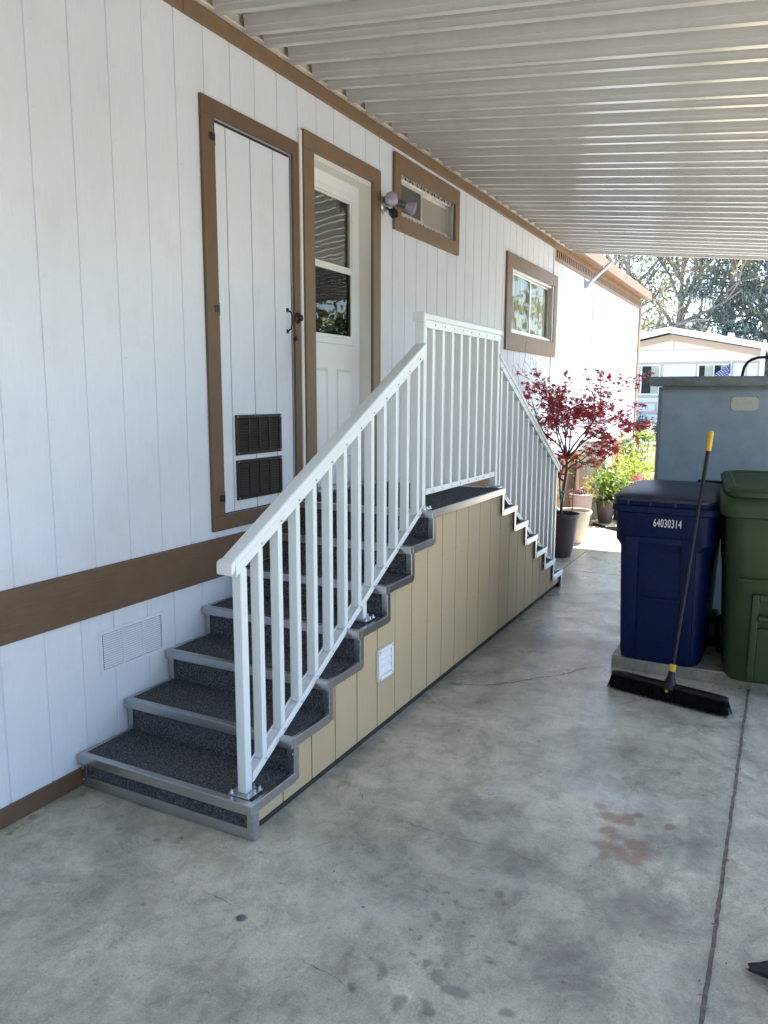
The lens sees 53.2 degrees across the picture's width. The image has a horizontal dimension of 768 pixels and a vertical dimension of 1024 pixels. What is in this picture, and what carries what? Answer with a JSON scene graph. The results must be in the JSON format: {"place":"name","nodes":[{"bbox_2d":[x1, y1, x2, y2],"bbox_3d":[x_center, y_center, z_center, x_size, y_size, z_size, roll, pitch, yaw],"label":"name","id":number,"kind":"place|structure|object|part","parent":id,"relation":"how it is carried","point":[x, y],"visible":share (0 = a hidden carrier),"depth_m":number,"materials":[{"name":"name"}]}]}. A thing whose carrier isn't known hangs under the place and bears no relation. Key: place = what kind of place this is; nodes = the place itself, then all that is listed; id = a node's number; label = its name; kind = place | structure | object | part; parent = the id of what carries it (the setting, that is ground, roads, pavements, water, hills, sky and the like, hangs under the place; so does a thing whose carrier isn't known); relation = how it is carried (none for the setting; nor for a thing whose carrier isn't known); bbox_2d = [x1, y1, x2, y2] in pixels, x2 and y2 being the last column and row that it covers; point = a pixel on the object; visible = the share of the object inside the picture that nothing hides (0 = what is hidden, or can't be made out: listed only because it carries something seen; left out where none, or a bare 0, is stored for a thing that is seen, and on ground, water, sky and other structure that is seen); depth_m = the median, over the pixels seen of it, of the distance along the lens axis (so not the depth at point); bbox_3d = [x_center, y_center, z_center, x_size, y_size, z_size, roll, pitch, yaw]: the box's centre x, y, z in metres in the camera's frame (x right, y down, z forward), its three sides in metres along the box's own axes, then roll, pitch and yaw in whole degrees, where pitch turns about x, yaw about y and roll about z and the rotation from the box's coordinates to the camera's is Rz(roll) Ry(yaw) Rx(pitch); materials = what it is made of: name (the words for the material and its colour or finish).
{"place":"outdoors","nodes":[
{"label":"outdoors","id":0,"kind":"place"},
{"bbox_2d":[236,914,245,920],"bbox_3d":[-0.478,1.357,2.567,0.031,0.008,0.031,5,10,27],"label":"bottle cap","id":1,"kind":"object","parent":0,"point":[241,917],"visible":1,"depth_m":2.56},
{"bbox_2d":[77,312,562,840],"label":"staircase","id":2,"kind":"structure","parent":0,"point":[343,622],"depth_m":3.87,"materials":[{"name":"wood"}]},
{"bbox_2d":[0,570,747,1023],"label":"driveway","id":3,"kind":"structure","parent":0,"point":[460,828],"depth_m":2.80,"materials":[{"name":"concrete"}]},
{"bbox_2d":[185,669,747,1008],"bbox_3d":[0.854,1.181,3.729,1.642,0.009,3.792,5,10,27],"label":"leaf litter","id":4,"kind":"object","parent":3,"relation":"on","point":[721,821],"visible":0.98,"depth_m":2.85,"materials":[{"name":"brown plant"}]},
{"bbox_2d":[607,431,731,718],"bbox_3d":[1.714,0.309,4.399,0.702,1.536,0.372,8,11,40],"label":"push broom","id":5,"kind":"object","parent":3,"relation":"on","point":[669,689],"visible":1,"depth_m":4.38,"materials":[{"name":"black plastic"}]},
{"bbox_2d":[554,549,586,568],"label":"patio slab","id":6,"kind":"structure","parent":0,"point":[561,563],"depth_m":8.22,"materials":[{"name":"concrete"}]},
{"bbox_2d":[555,510,580,557],"bbox_3d":[1.919,0.245,8.379,0.426,0.476,0.426,5,10,27],"label":"plant pot","id":7,"kind":"object","parent":6,"relation":"on","point":[566,528],"visible":0.56,"depth_m":8.23,"materials":[{"name":"plastic"}]},
{"bbox_2d":[514,342,656,515],"bbox_3d":[1.846,-0.899,8.439,2.328,1.922,1.839,5,10,27],"label":"maple tree","id":8,"kind":"object","parent":7,"relation":"in","point":[555,408],"visible":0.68,"depth_m":7.98,"materials":[{"name":"red plant"}]},
{"bbox_2d":[563,550,620,575],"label":"patio slab","id":9,"kind":"structure","parent":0,"point":[601,562],"depth_m":8.04,"materials":[{"name":"concrete"}]},
{"bbox_2d":[573,518,616,549],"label":"patio slab","id":10,"kind":"structure","parent":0,"point":[595,536],"depth_m":9.72,"materials":[{"name":"concrete"}]},
{"bbox_2d":[558,508,591,543],"bbox_3d":[2.274,0.166,9.206,0.420,0.385,0.420,5,10,27],"label":"plant pot","id":11,"kind":"object","parent":10,"relation":"on","point":[584,519],"visible":0.44,"depth_m":9.08,"materials":[{"name":"ceramic"}]},
{"bbox_2d":[557,447,607,510],"bbox_3d":[2.289,-0.376,9.174,0.722,0.808,0.468,2,9,14],"label":"golden sapling","id":12,"kind":"object","parent":11,"relation":"on","point":[585,485],"visible":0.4,"depth_m":9.11,"materials":[{"name":"green plant"}]},
{"bbox_2d":[569,492,593,509],"bbox_3d":[2.639,-0.028,10.297,0.320,0.445,0.320,5,10,27],"label":"plant pot","id":13,"kind":"object","parent":10,"relation":"on","point":[583,501],"visible":0.55,"depth_m":10.16,"materials":[{"name":"ceramic"}]},
{"bbox_2d":[568,487,589,494],"bbox_3d":[2.661,-0.265,10.288,0.345,0.184,0.282,-1,9,-8],"label":"red flower","id":14,"kind":"object","parent":13,"relation":"in","point":[582,491],"visible":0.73,"depth_m":10.26,"materials":[{"name":"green plant"}]},
{"bbox_2d":[590,523,616,530],"bbox_3d":[3.007,0.201,10.197,0.239,0.014,0.697,-4,9,-24],"label":"ground hose","id":15,"kind":"object","parent":10,"relation":"on","point":[605,527],"visible":0.75,"depth_m":10.18,"materials":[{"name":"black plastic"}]},
{"bbox_2d":[596,498,615,523],"bbox_3d":[3.060,-0.012,10.613,0.280,0.320,0.280,5,10,27],"label":"plant pot","id":16,"kind":"object","parent":10,"relation":"on","point":[605,514],"visible":0.84,"depth_m":10.53,"materials":[{"name":"ceramic"}]},
{"bbox_2d":[579,458,643,506],"bbox_3d":[3.146,-0.389,10.542,0.857,0.688,0.723,5,10,27],"label":"leafy shrub","id":17,"kind":"object","parent":16,"relation":"in","point":[607,485],"visible":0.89,"depth_m":10.51,"materials":[{"name":"green plant"}]},
{"bbox_2d":[592,531,620,552],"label":"patio slab","id":18,"kind":"structure","parent":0,"point":[611,543],"depth_m":9.01,"materials":[{"name":"concrete"}]},
{"bbox_2d":[645,422,656,442],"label":"neighbour ground","id":19,"kind":"structure","parent":0,"point":[651,432],"depth_m":25.07,"materials":[{"name":"white concrete"}]},
{"bbox_2d":[635,412,652,433],"bbox_3d":[6.564,-2.188,19.706,0.679,0.751,0.680,5,10,27],"label":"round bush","id":20,"kind":"object","parent":19,"relation":"on","point":[640,421],"visible":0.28,"depth_m":19.63,"materials":[{"name":"multicoloured plant"}]},
{"bbox_2d":[635,431,654,442],"bbox_3d":[6.257,-1.853,18.927,0.886,0.357,0.526,5,10,27],"label":"bush","id":21,"kind":"object","parent":19,"relation":"on","point":[645,437],"visible":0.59,"depth_m":18.78,"materials":[{"name":"green plant"}]},
{"bbox_2d":[647,423,656,440],"bbox_3d":[7.085,-2.106,19.661,0.696,0.656,0.616,5,10,27],"label":"round bush","id":22,"kind":"object","parent":19,"relation":"on","point":[654,428],"visible":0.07,"depth_m":19.65,"materials":[{"name":"green plant"}]},
{"bbox_2d":[603,254,716,331],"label":"oak tree","id":23,"kind":"object","parent":19,"relation":"on","point":[645,303],"visible":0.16,"depth_m":40.17,"materials":[{"name":"green plant"}]},
{"bbox_2d":[618,255,734,329],"bbox_3d":[14.338,-11.751,38.826,10.124,14.008,11.064,0,9,-4],"label":"oak tree","id":24,"kind":"object","parent":19,"relation":"on","point":[701,269],"visible":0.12,"depth_m":39.60,"materials":[{"name":"green plant"}]},
{"bbox_2d":[642,302,711,333],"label":"treetop shrub","id":25,"kind":"object","parent":19,"relation":"on","point":[685,318],"visible":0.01,"depth_m":45.86,"materials":[{"name":"green plant"}]},
{"bbox_2d":[601,254,767,332],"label":"oak tree","id":26,"kind":"object","parent":19,"relation":"on","point":[627,259],"visible":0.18,"depth_m":37.28,"materials":[{"name":"green plant"}]},
{"bbox_2d":[636,327,767,421],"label":"neighbour house","id":27,"kind":"structure","parent":19,"relation":"on","point":[668,351],"depth_m":33.05,"materials":[{"name":"white paint"}]},
{"bbox_2d":[637,365,660,394],"bbox_3d":[11.406,-5.871,34.113,1.630,1.315,0.055,5,10,27],"label":"window","id":28,"kind":"structure","parent":27,"relation":"in","point":[644,389],"depth_m":33.99,"materials":[{"name":"white glass"}]},
{"bbox_2d":[697,364,730,375],"bbox_3d":[14.049,-5.657,32.747,1.295,1.315,0.055,5,10,27],"label":"window","id":29,"kind":"structure","parent":27,"relation":"in","point":[703,369],"depth_m":32.77,"materials":[{"name":"white glass"}]},
{"bbox_2d":[714,361,731,375],"bbox_3d":[14.313,-5.950,32.317,0.703,0.830,0.292,1,9,6],"label":"flag","id":30,"kind":"object","parent":27,"relation":"attached to","point":[726,370],"visible":0.79,"depth_m":32.26,"materials":[{"name":"fabric"}]},
{"bbox_2d":[644,257,766,337],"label":"oak tree","id":31,"kind":"object","parent":19,"relation":"on","point":[690,272],"visible":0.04,"depth_m":42.59,"materials":[{"name":"green plant"}]},
{"bbox_2d":[652,259,767,332],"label":"oak tree","id":32,"kind":"object","parent":19,"relation":"on","point":[725,290],"visible":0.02,"depth_m":44.25,"materials":[{"name":"green plant"}]},
{"bbox_2d":[665,258,767,375],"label":"conifer tree","id":33,"kind":"object","parent":19,"relation":"on","point":[727,310],"visible":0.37,"depth_m":37.90,"materials":[{"name":"green plant"}]},
{"bbox_2d":[711,259,767,374],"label":"conifer tree","id":34,"kind":"object","parent":19,"relation":"on","point":[757,308],"visible":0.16,"depth_m":37.84,"materials":[{"name":"green plant"}]},
{"bbox_2d":[563,531,749,1023],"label":"joint filler","id":35,"kind":"object","parent":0,"point":[710,961],"depth_m":2.74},
{"bbox_2d":[604,254,767,340],"label":"sky","id":36,"kind":"structure","parent":0,"point":[697,305],"materials":[{"name":"white"}]},
{"bbox_2d":[649,376,767,613],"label":"storage shed","id":37,"kind":"structure","parent":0,"point":[731,412],"depth_m":5.42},
{"bbox_2d":[741,356,767,375],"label":"black hose","id":38,"kind":"object","parent":37,"relation":"on","point":[749,361],"visible":0.92,"depth_m":5.33,"materials":[{"name":"plastic"}]},
{"bbox_2d":[704,689,767,1023],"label":"driveway","id":39,"kind":"structure","parent":0,"point":[737,992],"depth_m":2.68,"materials":[{"name":"concrete"}]},
{"bbox_2d":[195,0,767,259],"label":"carport roof","id":40,"kind":"structure","parent":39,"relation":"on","point":[627,127],"depth_m":4.52,"materials":[{"name":"paint"}]},
{"bbox_2d":[611,644,767,691],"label":"concrete pad","id":41,"kind":"object","parent":39,"relation":"on","point":[708,668],"visible":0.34,"depth_m":4.78,"materials":[{"name":"grey concrete"}]},
{"bbox_2d":[612,480,722,666],"bbox_3d":[1.879,0.360,5.026,0.634,1.094,0.875,5,10,29],"label":"wheeled bin","id":42,"kind":"object","parent":41,"relation":"on","point":[655,522],"visible":0.97,"depth_m":4.70,"materials":[{"name":"blue plastic"}]},
{"bbox_2d":[715,470,767,684],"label":"wheeled bin","id":43,"kind":"object","parent":41,"relation":"on","point":[741,646],"visible":0.94,"depth_m":4.40,"materials":[{"name":"green plastic"}]},
{"bbox_2d":[746,961,767,978],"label":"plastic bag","id":44,"kind":"object","parent":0,"point":[759,968],"visible":1,"depth_m":2.31,"materials":[{"name":"black plastic"}]},
{"label":"gravel yard","id":45,"kind":"structure","parent":0,"visible":0},
{"bbox_2d":[0,0,651,829],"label":"mobile home","id":46,"kind":"object","parent":45,"relation":"on","point":[222,278],"visible":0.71,"depth_m":3.77,"materials":[{"name":"white"}]},
{"bbox_2d":[198,92,303,531],"bbox_3d":[-0.725,-1.036,4.324,0.112,2.200,0.860,5,10,27],"label":"closet door","id":47,"kind":"structure","parent":46,"relation":"in","point":[249,318],"depth_m":4.23,"materials":[{"name":"white wood"}]},
{"bbox_2d":[298,128,380,495],"bbox_3d":[-0.308,-1.240,5.177,0.180,2.238,1.035,5,10,27],"label":"entry door","id":48,"kind":"structure","parent":46,"relation":"in","point":[340,193],"depth_m":5.23,"materials":[{"name":"paint"}]},
{"bbox_2d":[381,191,416,218],"bbox_3d":[0.097,-2.185,5.522,0.187,0.163,0.371,5,10,27],"label":"flood light","id":49,"kind":"object","parent":46,"relation":"attached to","point":[389,199],"visible":1,"depth_m":5.48,"materials":[{"name":"grey metal"}]},
{"bbox_2d":[393,151,459,255],"bbox_3d":[0.332,-2.445,6.191,0.094,0.542,1.252,5,10,27],"label":"slider window","id":50,"kind":"structure","parent":46,"relation":"in","point":[433,218],"depth_m":6.17,"materials":[{"name":"paint"}]},
{"bbox_2d":[504,251,557,357],"bbox_3d":[1.667,-2.327,8.839,0.134,0.993,1.950,5,10,27],"label":"slider window","id":51,"kind":"structure","parent":46,"relation":"in","point":[528,300],"depth_m":8.81,"materials":[{"name":"paint"}]},
{"bbox_2d":[584,259,614,290],"bbox_3d":[3.009,-3.308,10.719,0.091,0.386,0.486,-7,11,-40],"label":"pipe arm","id":52,"kind":"object","parent":46,"relation":"attached to","point":[599,273],"visible":1,"depth_m":10.70},
{"bbox_2d":[623,436,631,455],"bbox_3d":[4.565,-0.942,14.447,0.112,0.983,0.306,5,10,27],"label":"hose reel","id":53,"kind":"object","parent":46,"relation":"hanging from","point":[628,439],"visible":0.48,"depth_m":14.34,"materials":[{"name":"teal plastic"}]},
{"bbox_2d":[579,439,611,518],"bbox_3d":[3.032,-0.478,11.070,0.395,1.125,0.602,5,10,27],"label":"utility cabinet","id":54,"kind":"object","parent":45,"relation":"on","point":[585,471],"visible":0.24,"depth_m":10.92,"materials":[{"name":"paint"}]},
{"bbox_3d":[2.952,-0.591,10.897,0.295,0.700,0.007,5,10,27],"label":"door panel","id":55,"kind":"part","parent":54,"relation":"part of","materials":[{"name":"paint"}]},
{"bbox_2d":[613,510,616,519],"bbox_3d":[3.726,0.032,10.969,0.750,0.150,0.630,5,10,27],"label":"planter box","id":56,"kind":"object","parent":45,"relation":"on","point":[615,515],"visible":0.09,"depth_m":10.85,"materials":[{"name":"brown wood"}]},
{"bbox_2d":[607,452,654,497],"bbox_3d":[3.529,-0.466,10.878,1.094,1.043,1.024,-3,9,-19],"label":"flowering shrub","id":57,"kind":"object","parent":56,"relation":"in","point":[639,474],"visible":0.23,"depth_m":10.78,"materials":[{"name":"yellow plant"}]},
{"bbox_2d":[617,439,648,471],"bbox_3d":[3.813,-0.577,11.818,0.468,1.080,0.448,5,10,27],"label":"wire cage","id":58,"kind":"object","parent":45,"relation":"on","point":[638,450],"visible":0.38,"depth_m":11.81,"materials":[{"name":"green metal"}]},
{"bbox_2d":[611,420,655,479],"bbox_3d":[3.866,-0.693,11.810,1.159,1.464,1.412,-5,10,-32],"label":"tall shrub","id":59,"kind":"object","parent":45,"relation":"on","point":[640,459],"visible":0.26,"depth_m":11.66,"materials":[{"name":"green plant"}]},
{"bbox_2d":[634,443,655,467],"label":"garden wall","id":60,"kind":"structure","parent":45,"relation":"on","point":[653,456],"depth_m":18.14,"materials":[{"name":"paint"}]}
]}

